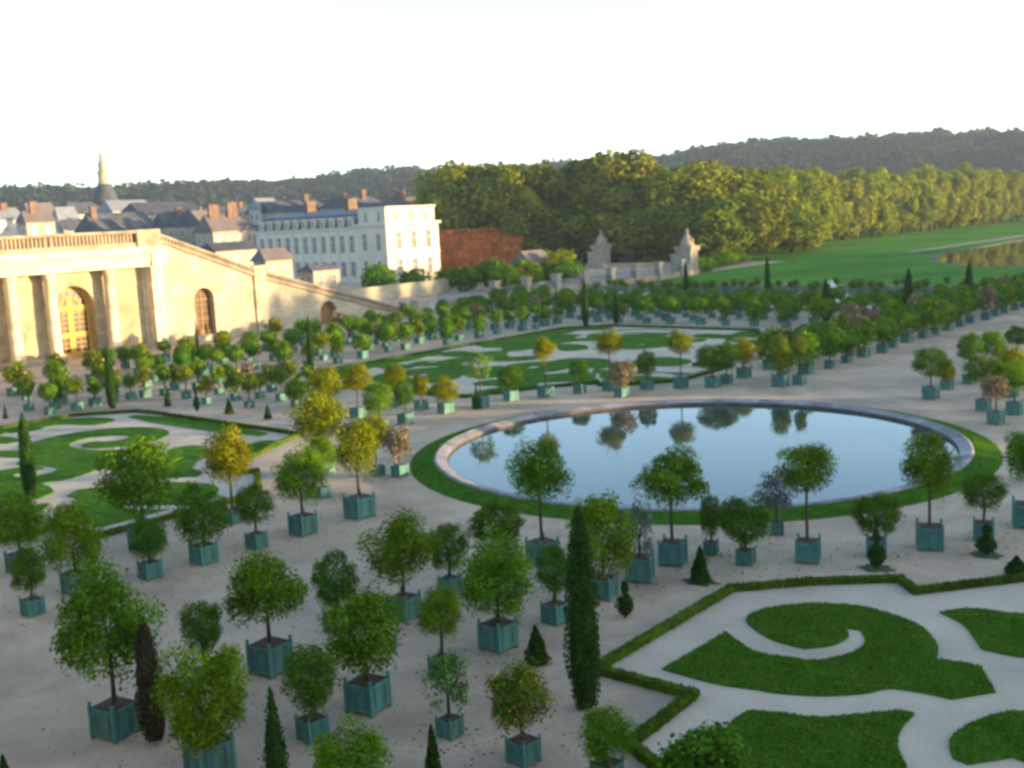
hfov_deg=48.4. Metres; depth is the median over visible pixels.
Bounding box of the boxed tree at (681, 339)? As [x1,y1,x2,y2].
[665,324,695,388]
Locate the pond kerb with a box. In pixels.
[928,239,1023,266]
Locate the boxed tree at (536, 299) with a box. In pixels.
[529,294,541,322]
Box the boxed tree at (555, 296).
[551,292,563,305]
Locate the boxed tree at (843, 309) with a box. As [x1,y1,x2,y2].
[838,301,856,327]
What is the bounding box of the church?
[61,138,117,218]
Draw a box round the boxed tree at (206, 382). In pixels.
[196,374,215,404]
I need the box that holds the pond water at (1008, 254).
[932,240,1023,265]
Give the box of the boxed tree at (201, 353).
[190,347,210,377]
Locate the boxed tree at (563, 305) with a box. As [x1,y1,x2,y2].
[560,292,577,314]
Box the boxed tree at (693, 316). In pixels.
[686,297,702,320]
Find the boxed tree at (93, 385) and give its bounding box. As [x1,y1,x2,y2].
[85,376,102,406]
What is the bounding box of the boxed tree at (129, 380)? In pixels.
[121,371,138,399]
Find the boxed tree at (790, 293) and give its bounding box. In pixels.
[779,290,799,299]
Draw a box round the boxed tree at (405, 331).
[394,323,415,349]
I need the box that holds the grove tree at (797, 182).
[782,178,818,245]
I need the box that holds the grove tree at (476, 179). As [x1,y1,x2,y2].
[441,161,548,226]
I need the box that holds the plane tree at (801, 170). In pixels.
[787,167,811,173]
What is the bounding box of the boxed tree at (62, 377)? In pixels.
[49,365,72,404]
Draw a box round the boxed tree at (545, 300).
[539,294,551,316]
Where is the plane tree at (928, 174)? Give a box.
[915,168,948,229]
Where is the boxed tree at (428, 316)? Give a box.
[421,309,436,335]
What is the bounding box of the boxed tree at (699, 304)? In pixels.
[692,295,708,324]
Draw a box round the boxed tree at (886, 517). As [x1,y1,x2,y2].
[848,490,905,557]
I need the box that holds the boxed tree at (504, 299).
[499,295,510,312]
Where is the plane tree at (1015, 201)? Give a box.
[988,174,1021,222]
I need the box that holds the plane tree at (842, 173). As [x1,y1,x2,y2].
[835,169,863,235]
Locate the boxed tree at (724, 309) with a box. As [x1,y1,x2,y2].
[716,301,732,325]
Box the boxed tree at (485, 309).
[475,303,489,319]
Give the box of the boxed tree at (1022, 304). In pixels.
[1013,279,1023,306]
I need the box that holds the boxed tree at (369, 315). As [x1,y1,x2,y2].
[363,309,377,323]
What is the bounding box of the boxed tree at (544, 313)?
[538,303,552,326]
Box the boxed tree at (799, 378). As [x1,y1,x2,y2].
[791,334,806,384]
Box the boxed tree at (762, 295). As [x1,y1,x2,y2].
[753,289,770,312]
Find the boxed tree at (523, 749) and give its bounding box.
[483,655,560,767]
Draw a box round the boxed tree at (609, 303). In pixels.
[603,298,612,318]
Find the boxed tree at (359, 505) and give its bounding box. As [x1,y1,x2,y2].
[333,417,380,520]
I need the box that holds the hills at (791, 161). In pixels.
[2,140,1023,209]
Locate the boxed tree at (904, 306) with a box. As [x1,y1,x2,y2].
[899,304,915,330]
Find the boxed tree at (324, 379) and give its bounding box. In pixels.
[302,363,345,430]
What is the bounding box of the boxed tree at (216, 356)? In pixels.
[207,345,223,383]
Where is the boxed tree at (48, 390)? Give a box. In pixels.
[37,382,57,415]
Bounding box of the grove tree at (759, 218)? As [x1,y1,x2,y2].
[710,191,791,259]
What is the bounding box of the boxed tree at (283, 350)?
[272,341,293,369]
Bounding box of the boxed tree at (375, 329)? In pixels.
[370,323,381,344]
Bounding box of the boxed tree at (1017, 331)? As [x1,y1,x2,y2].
[1002,324,1023,358]
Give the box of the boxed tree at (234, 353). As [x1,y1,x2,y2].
[224,343,244,368]
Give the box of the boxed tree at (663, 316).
[657,296,669,320]
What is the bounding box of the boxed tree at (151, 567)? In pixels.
[122,513,168,581]
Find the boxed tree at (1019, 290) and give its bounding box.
[1007,282,1023,310]
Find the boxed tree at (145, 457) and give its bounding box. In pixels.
[90,434,184,550]
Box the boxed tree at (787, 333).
[779,325,802,362]
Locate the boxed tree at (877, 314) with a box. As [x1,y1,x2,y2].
[866,306,884,324]
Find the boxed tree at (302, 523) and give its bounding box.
[268,441,328,537]
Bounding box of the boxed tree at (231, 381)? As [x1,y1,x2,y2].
[224,367,245,400]
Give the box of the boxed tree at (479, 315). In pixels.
[471,312,485,331]
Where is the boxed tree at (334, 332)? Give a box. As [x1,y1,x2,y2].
[323,326,343,356]
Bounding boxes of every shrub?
[359,264,403,287]
[399,267,433,282]
[433,266,456,289]
[446,266,482,291]
[475,259,510,287]
[488,263,519,288]
[512,259,541,270]
[513,262,536,286]
[515,262,544,285]
[537,251,573,281]
[545,260,582,281]
[549,247,575,260]
[567,258,585,279]
[698,257,705,271]
[699,257,717,269]
[700,261,714,271]
[704,255,718,267]
[713,254,728,267]
[717,251,740,265]
[718,252,731,266]
[732,250,743,264]
[739,253,751,262]
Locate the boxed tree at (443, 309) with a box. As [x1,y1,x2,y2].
[434,303,453,322]
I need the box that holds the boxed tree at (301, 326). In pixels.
[295,321,306,345]
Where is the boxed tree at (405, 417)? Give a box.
[391,379,414,424]
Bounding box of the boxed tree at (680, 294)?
[671,289,687,313]
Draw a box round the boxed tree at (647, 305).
[638,297,654,323]
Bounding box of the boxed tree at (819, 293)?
[812,289,829,316]
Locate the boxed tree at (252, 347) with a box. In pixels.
[241,336,262,369]
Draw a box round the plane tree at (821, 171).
[810,165,831,177]
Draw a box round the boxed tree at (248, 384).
[237,371,258,408]
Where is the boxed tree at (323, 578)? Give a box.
[308,548,361,635]
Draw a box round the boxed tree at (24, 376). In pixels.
[14,369,35,400]
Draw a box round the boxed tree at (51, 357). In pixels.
[45,351,66,365]
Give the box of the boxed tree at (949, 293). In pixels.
[939,287,957,297]
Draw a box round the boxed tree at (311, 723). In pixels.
[280,642,344,745]
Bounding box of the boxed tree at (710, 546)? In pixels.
[699,492,720,555]
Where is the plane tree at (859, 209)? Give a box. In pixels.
[832,177,869,239]
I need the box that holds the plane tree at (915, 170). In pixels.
[905,167,920,176]
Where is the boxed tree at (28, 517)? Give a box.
[0,482,46,572]
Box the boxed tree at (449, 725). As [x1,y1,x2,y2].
[420,649,470,741]
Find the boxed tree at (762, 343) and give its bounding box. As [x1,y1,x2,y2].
[751,326,789,369]
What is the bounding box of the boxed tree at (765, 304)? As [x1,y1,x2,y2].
[757,295,771,319]
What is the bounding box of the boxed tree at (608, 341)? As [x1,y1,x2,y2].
[591,322,624,390]
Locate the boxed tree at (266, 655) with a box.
[221,545,311,679]
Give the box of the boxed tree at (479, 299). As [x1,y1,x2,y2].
[471,295,485,316]
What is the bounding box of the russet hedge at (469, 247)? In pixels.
[438,227,523,269]
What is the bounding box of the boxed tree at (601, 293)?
[593,288,604,313]
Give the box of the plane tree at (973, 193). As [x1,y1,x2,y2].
[952,175,980,221]
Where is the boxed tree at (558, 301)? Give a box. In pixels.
[554,297,563,314]
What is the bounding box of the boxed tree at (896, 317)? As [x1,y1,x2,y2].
[880,308,909,347]
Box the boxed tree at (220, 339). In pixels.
[213,334,231,356]
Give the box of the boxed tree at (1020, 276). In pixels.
[1012,273,1023,282]
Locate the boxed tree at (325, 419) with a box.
[283,386,349,473]
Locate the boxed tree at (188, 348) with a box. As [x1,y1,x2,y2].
[176,343,194,375]
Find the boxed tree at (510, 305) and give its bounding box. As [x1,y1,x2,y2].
[505,299,516,322]
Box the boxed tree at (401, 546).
[354,505,438,623]
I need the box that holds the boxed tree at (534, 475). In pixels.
[503,436,575,567]
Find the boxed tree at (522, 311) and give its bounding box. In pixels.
[516,305,527,331]
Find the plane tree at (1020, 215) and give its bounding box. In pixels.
[1010,173,1023,220]
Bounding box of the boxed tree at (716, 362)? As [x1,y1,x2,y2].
[694,344,732,387]
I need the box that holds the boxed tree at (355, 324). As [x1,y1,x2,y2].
[352,316,364,347]
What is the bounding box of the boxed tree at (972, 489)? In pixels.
[957,473,1009,541]
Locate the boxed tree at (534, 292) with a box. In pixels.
[527,286,540,298]
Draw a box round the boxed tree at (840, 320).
[828,312,857,331]
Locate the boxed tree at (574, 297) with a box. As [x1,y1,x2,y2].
[567,293,576,312]
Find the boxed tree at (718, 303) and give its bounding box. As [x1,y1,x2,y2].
[715,296,729,321]
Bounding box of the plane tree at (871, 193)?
[845,167,879,237]
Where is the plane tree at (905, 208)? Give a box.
[882,173,918,233]
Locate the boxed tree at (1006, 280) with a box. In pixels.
[994,275,1009,302]
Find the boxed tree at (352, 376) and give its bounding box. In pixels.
[337,362,373,419]
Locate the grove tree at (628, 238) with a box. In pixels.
[591,186,668,261]
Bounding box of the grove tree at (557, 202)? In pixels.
[539,180,575,233]
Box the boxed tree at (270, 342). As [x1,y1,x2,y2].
[263,335,278,360]
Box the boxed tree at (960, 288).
[951,283,973,295]
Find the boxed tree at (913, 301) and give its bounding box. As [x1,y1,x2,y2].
[906,293,924,326]
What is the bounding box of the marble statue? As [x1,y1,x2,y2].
[828,280,839,302]
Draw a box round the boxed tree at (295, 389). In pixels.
[283,379,307,406]
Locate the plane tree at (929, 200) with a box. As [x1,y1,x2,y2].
[905,179,943,231]
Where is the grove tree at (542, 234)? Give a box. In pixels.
[526,205,584,258]
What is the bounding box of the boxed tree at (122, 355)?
[115,345,131,368]
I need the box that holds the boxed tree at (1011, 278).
[999,274,1018,283]
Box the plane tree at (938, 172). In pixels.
[935,168,952,176]
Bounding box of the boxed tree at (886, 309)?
[879,298,904,333]
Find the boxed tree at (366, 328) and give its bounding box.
[355,318,373,351]
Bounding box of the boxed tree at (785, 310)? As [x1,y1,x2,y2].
[774,301,793,326]
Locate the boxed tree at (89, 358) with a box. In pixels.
[81,349,101,382]
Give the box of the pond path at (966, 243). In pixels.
[900,235,1023,252]
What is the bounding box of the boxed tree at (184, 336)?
[182,334,195,361]
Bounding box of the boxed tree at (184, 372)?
[176,365,192,398]
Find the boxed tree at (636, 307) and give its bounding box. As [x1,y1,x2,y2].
[632,298,643,319]
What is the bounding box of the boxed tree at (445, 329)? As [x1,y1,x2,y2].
[439,321,456,344]
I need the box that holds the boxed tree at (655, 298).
[651,291,666,316]
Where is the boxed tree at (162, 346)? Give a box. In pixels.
[156,340,171,360]
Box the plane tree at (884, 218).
[860,169,892,236]
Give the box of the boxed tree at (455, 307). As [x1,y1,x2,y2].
[448,303,459,314]
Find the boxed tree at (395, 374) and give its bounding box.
[382,363,407,407]
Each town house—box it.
[0,203,19,236]
[15,202,56,235]
[21,202,54,213]
[52,206,80,233]
[59,219,81,231]
[73,207,162,232]
[97,199,146,212]
[121,201,202,220]
[153,207,197,246]
[189,207,207,222]
[192,202,255,247]
[201,241,259,265]
[219,202,248,215]
[242,194,323,221]
[247,198,275,228]
[249,247,295,278]
[251,223,256,246]
[297,263,341,289]
[319,190,381,210]
[377,191,414,206]
[509,249,548,278]
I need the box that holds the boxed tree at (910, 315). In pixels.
[898,309,921,342]
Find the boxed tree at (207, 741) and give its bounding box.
[149,639,253,767]
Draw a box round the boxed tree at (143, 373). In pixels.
[134,364,153,397]
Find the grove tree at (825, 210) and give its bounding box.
[785,181,839,246]
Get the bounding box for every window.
[4,223,9,230]
[31,226,36,234]
[45,225,51,233]
[57,286,93,358]
[195,288,212,334]
[216,235,220,241]
[226,234,231,241]
[234,254,240,262]
[237,234,241,240]
[247,233,251,240]
[248,253,253,263]
[260,238,264,248]
[268,238,272,247]
[270,265,276,273]
[276,238,281,247]
[283,264,289,275]
[285,237,290,253]
[294,237,299,254]
[296,262,300,277]
[300,276,305,281]
[303,237,308,253]
[307,276,312,283]
[311,236,317,253]
[317,275,323,286]
[321,236,326,253]
[330,235,335,253]
[331,274,336,285]
[339,235,345,252]
[341,261,346,276]
[349,235,354,252]
[350,261,356,276]
[362,233,367,251]
[363,212,367,222]
[363,260,368,271]
[375,233,381,250]
[376,211,380,221]
[393,210,397,221]
[395,231,402,249]
[397,258,403,276]
[408,210,413,220]
[410,230,416,248]
[412,257,418,272]
[423,209,427,219]
[425,229,431,247]
[427,256,432,273]
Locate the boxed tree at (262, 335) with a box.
[257,330,276,350]
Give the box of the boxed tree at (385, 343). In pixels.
[375,331,392,347]
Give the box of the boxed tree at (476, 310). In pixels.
[468,302,486,322]
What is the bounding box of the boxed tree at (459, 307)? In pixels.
[457,306,471,323]
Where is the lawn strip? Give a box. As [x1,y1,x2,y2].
[591,295,903,311]
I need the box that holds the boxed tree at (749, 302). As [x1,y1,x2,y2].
[743,295,761,322]
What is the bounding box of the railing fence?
[435,259,692,310]
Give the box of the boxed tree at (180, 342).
[173,336,193,368]
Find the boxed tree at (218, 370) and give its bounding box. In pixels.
[209,364,224,394]
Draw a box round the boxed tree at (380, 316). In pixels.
[372,313,387,323]
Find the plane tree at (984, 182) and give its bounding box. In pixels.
[964,167,990,225]
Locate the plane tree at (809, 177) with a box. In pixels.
[792,171,820,197]
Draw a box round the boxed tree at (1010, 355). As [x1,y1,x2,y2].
[992,344,1023,397]
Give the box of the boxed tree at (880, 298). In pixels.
[874,291,889,306]
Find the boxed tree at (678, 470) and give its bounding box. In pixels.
[628,442,710,567]
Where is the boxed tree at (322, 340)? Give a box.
[314,330,330,360]
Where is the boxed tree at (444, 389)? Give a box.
[428,374,463,414]
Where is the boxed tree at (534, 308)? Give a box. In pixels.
[528,301,541,329]
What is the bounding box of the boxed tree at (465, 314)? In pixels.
[456,307,471,330]
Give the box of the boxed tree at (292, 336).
[281,328,301,353]
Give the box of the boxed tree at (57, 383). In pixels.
[39,376,64,408]
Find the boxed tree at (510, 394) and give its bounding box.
[495,364,524,401]
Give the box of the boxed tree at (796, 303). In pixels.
[786,296,803,320]
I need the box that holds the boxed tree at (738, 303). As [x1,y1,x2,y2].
[731,296,745,318]
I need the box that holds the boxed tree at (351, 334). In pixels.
[342,314,358,337]
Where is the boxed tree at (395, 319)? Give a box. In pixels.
[390,310,403,341]
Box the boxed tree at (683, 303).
[678,296,690,317]
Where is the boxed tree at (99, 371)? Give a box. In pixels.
[91,356,104,390]
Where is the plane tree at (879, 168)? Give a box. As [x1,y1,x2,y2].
[866,166,892,176]
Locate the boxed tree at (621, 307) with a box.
[611,302,626,322]
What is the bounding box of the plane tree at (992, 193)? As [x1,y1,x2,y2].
[969,169,1003,224]
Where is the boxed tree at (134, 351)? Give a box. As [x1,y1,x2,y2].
[128,344,146,374]
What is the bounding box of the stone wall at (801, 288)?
[586,284,956,291]
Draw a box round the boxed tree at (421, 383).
[411,370,429,410]
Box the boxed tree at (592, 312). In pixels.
[588,293,597,316]
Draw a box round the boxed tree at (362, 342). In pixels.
[350,333,373,358]
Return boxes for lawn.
[0,415,282,526]
[314,326,764,394]
[621,216,1023,285]
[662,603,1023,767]
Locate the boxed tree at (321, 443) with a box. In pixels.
[301,434,339,498]
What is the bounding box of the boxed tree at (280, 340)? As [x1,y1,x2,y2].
[271,339,288,364]
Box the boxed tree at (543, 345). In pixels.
[532,329,557,397]
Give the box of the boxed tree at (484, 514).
[464,498,525,581]
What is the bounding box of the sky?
[0,0,1023,186]
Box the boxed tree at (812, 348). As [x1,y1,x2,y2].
[791,330,824,374]
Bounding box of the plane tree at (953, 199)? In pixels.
[932,176,960,228]
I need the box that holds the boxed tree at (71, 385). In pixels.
[65,374,83,410]
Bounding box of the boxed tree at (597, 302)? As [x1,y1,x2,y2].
[591,295,604,321]
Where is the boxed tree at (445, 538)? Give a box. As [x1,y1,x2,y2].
[428,522,471,593]
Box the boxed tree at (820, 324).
[810,320,838,352]
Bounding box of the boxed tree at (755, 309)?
[743,300,764,326]
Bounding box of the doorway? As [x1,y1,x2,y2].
[321,302,331,323]
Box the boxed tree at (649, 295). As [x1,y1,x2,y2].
[646,292,656,312]
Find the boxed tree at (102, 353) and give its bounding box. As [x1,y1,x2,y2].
[96,347,116,369]
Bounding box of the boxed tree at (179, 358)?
[172,348,191,382]
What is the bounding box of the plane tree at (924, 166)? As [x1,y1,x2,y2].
[920,163,937,225]
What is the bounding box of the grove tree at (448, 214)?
[426,159,488,230]
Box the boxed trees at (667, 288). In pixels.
[504,276,998,313]
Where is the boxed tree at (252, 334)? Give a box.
[242,328,257,357]
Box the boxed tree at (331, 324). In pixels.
[325,321,338,328]
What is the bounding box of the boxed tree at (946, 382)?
[937,359,956,389]
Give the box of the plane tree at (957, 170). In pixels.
[948,168,974,176]
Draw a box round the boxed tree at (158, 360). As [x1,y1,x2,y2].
[149,354,165,381]
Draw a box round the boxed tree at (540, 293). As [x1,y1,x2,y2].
[537,292,552,304]
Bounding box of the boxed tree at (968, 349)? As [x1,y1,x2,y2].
[955,331,984,384]
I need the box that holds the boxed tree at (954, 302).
[939,297,963,330]
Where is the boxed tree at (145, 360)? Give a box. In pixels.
[132,353,154,386]
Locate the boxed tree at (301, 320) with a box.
[292,316,305,339]
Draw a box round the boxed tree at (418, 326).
[408,317,426,344]
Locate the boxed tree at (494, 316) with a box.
[489,307,502,334]
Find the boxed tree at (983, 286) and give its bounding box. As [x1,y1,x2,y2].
[970,284,989,307]
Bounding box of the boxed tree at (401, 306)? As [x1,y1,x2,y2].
[397,300,405,324]
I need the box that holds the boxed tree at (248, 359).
[237,336,254,362]
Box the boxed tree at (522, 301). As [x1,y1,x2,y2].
[515,293,530,319]
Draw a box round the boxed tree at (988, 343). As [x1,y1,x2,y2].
[980,329,1010,379]
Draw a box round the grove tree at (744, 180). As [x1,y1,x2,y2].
[686,165,777,213]
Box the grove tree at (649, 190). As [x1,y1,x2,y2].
[631,167,690,257]
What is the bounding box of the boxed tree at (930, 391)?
[909,345,953,399]
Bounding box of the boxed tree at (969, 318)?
[961,295,981,323]
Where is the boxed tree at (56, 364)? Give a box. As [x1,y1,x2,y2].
[48,360,68,392]
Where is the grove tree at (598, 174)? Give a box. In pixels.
[561,148,662,261]
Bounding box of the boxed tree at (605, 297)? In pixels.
[602,292,613,315]
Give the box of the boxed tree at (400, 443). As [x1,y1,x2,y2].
[381,422,413,477]
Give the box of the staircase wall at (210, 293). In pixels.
[60,229,429,345]
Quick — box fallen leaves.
[4,416,1022,767]
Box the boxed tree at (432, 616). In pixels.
[411,578,465,675]
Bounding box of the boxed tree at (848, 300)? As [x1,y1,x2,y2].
[836,296,858,311]
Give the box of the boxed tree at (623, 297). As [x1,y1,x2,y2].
[617,292,631,312]
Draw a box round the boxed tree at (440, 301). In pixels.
[436,299,447,318]
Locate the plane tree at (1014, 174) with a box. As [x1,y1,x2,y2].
[1004,169,1023,221]
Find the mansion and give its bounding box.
[253,199,440,282]
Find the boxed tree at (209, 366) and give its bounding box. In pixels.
[199,343,214,370]
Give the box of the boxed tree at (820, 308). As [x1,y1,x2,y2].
[807,294,832,322]
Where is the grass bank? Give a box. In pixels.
[410,414,1002,524]
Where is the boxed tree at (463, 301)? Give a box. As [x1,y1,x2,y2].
[456,297,470,306]
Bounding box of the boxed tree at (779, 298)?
[775,294,791,323]
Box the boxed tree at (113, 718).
[49,554,168,744]
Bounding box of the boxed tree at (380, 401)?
[361,381,394,428]
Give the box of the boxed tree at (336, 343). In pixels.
[329,335,345,363]
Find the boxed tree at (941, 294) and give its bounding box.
[926,291,947,301]
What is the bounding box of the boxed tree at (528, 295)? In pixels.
[519,291,530,310]
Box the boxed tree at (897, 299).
[886,298,902,303]
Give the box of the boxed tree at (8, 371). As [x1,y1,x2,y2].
[0,364,20,396]
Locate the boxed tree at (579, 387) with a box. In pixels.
[567,359,589,393]
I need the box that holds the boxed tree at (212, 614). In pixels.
[175,599,223,687]
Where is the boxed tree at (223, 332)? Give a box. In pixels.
[213,330,232,343]
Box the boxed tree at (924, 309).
[908,297,944,338]
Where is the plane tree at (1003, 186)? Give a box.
[987,167,1011,222]
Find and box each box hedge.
[0,408,303,540]
[292,324,769,397]
[598,571,1023,767]
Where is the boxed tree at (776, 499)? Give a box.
[751,469,801,535]
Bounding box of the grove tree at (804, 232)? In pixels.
[768,198,831,252]
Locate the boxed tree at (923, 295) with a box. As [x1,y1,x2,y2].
[912,291,940,301]
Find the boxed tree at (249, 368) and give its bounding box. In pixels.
[240,360,253,389]
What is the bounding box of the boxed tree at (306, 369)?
[300,364,313,391]
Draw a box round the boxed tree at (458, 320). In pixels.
[451,313,467,340]
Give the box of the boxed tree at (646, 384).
[636,349,656,389]
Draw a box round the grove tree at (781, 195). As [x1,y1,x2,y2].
[732,170,797,253]
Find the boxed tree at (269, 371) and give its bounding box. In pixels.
[260,362,280,391]
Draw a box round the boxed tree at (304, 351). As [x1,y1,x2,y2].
[299,342,316,365]
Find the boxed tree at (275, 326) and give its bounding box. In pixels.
[264,317,282,337]
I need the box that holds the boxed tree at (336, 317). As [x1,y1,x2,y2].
[326,309,342,325]
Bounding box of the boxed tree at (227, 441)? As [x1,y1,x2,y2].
[193,421,253,525]
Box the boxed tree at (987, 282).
[978,276,998,286]
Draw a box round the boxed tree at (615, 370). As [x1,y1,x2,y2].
[606,358,636,397]
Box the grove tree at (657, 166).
[632,160,668,257]
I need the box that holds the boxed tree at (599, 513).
[565,488,638,601]
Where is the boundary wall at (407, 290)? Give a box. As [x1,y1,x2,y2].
[339,279,449,300]
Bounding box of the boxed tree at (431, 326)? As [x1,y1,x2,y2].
[424,319,439,339]
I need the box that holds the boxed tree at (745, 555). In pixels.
[714,495,776,566]
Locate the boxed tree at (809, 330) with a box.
[791,323,822,357]
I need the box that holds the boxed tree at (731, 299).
[727,291,744,314]
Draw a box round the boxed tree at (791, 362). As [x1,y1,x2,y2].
[766,339,800,379]
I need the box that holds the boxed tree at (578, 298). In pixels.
[575,292,582,319]
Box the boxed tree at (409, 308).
[401,302,413,324]
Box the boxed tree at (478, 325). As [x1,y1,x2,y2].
[468,318,486,338]
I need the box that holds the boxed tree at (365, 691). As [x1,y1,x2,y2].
[315,583,411,718]
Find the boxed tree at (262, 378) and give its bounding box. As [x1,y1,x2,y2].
[251,372,268,398]
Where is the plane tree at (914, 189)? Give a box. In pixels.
[894,172,921,232]
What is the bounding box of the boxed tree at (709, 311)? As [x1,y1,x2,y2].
[701,292,712,313]
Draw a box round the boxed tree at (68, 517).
[35,495,109,593]
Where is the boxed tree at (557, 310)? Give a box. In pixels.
[550,306,562,323]
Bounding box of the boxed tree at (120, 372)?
[101,367,122,394]
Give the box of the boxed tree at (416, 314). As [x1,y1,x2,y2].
[406,309,424,331]
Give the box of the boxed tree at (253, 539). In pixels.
[232,482,278,550]
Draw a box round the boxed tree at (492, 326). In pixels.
[486,310,499,329]
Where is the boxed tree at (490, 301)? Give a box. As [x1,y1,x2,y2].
[484,298,494,312]
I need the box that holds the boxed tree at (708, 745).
[652,719,751,767]
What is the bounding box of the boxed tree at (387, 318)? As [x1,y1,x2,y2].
[384,311,398,334]
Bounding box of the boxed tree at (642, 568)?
[619,493,654,583]
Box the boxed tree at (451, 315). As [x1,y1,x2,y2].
[448,314,456,333]
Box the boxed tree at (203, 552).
[162,480,232,566]
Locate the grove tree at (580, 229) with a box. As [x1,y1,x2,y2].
[543,197,624,254]
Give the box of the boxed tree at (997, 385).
[979,374,1012,424]
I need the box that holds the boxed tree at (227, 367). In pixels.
[220,360,234,389]
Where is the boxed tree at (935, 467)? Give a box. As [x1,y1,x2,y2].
[897,431,965,551]
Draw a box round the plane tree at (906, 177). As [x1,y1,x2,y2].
[896,171,914,228]
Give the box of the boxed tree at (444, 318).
[437,314,452,337]
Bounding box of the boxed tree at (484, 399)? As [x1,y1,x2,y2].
[464,349,494,408]
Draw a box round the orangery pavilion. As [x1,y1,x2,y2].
[0,229,169,371]
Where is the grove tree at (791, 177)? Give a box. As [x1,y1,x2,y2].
[748,166,817,251]
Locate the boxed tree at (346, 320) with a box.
[340,312,352,344]
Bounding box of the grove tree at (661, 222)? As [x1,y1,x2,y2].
[628,196,701,260]
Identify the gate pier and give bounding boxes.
[586,230,612,268]
[669,228,700,274]
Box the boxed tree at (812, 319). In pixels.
[804,297,819,323]
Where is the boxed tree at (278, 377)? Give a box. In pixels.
[270,368,288,401]
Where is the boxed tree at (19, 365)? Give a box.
[10,359,26,386]
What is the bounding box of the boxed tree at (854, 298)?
[843,293,861,312]
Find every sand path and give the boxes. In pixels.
[0,413,289,532]
[298,327,757,393]
[612,582,1023,767]
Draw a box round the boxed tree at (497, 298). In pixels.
[494,294,504,312]
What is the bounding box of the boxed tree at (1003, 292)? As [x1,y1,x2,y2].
[985,282,1011,316]
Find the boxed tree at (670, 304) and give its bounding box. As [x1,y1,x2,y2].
[660,295,680,324]
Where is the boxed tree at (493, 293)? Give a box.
[488,287,499,310]
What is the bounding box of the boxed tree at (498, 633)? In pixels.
[453,522,538,655]
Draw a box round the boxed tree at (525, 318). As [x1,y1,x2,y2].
[515,303,530,324]
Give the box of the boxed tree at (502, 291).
[495,288,508,304]
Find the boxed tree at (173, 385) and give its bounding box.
[166,362,180,389]
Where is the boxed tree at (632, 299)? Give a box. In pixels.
[627,291,643,315]
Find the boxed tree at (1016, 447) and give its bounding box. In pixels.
[1002,428,1023,528]
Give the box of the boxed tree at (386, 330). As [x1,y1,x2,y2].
[377,320,399,352]
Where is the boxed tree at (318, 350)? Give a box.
[312,329,326,355]
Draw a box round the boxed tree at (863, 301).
[853,293,869,313]
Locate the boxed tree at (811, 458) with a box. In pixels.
[772,440,839,564]
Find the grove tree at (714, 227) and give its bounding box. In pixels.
[672,197,754,258]
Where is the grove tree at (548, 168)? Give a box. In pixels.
[513,161,566,193]
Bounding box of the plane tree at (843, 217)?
[823,174,854,240]
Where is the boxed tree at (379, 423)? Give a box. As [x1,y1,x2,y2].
[358,412,389,476]
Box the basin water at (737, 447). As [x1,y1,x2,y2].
[448,405,958,507]
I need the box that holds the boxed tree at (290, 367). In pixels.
[280,359,298,382]
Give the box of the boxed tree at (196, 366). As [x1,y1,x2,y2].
[188,356,205,389]
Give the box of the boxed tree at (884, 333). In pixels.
[871,316,899,352]
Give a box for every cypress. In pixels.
[17,412,36,495]
[104,348,116,408]
[133,618,165,742]
[194,320,199,360]
[305,315,314,370]
[562,505,601,710]
[581,281,588,326]
[612,292,618,323]
[683,263,687,292]
[764,257,769,289]
[821,278,830,321]
[903,268,912,303]
[964,262,972,285]
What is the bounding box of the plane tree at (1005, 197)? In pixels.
[983,173,1009,223]
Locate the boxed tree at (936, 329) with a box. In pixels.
[923,298,955,334]
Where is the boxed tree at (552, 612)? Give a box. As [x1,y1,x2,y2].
[532,540,568,626]
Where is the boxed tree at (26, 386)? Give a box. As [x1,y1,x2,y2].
[16,377,35,411]
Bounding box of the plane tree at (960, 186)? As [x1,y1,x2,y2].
[938,173,974,227]
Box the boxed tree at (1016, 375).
[999,359,1023,415]
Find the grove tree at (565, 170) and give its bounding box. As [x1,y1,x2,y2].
[552,159,587,260]
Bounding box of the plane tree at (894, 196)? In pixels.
[878,180,902,235]
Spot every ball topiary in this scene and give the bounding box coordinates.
[614,580,633,617]
[865,529,885,568]
[974,523,997,554]
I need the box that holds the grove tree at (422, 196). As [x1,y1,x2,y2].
[411,170,446,219]
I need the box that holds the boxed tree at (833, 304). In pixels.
[829,299,838,320]
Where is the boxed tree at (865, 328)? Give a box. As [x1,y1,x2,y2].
[851,316,879,357]
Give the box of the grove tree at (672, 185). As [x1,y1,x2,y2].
[637,159,735,216]
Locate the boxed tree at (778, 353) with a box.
[768,336,791,386]
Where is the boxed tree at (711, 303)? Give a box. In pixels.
[705,295,719,317]
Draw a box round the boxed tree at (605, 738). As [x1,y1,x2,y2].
[576,700,639,767]
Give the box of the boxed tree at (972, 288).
[964,283,983,310]
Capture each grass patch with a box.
[682,578,720,586]
[855,564,895,572]
[968,550,1006,559]
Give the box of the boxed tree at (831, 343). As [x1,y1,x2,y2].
[815,324,849,368]
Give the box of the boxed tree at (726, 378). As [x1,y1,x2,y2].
[712,340,739,384]
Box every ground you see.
[0,291,1023,767]
[69,261,782,358]
[579,215,1010,263]
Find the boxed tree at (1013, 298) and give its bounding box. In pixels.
[999,280,1017,312]
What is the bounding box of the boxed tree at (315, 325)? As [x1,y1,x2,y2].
[306,318,321,333]
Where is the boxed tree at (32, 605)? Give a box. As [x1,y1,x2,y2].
[6,544,49,618]
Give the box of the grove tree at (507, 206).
[470,164,565,251]
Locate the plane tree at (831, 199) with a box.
[802,168,841,224]
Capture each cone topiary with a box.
[0,754,8,767]
[3,405,7,418]
[163,386,171,406]
[192,386,199,410]
[224,398,233,413]
[260,686,290,767]
[263,405,271,418]
[424,723,441,767]
[472,384,481,408]
[523,624,551,666]
[689,545,713,584]
[1004,555,1023,574]

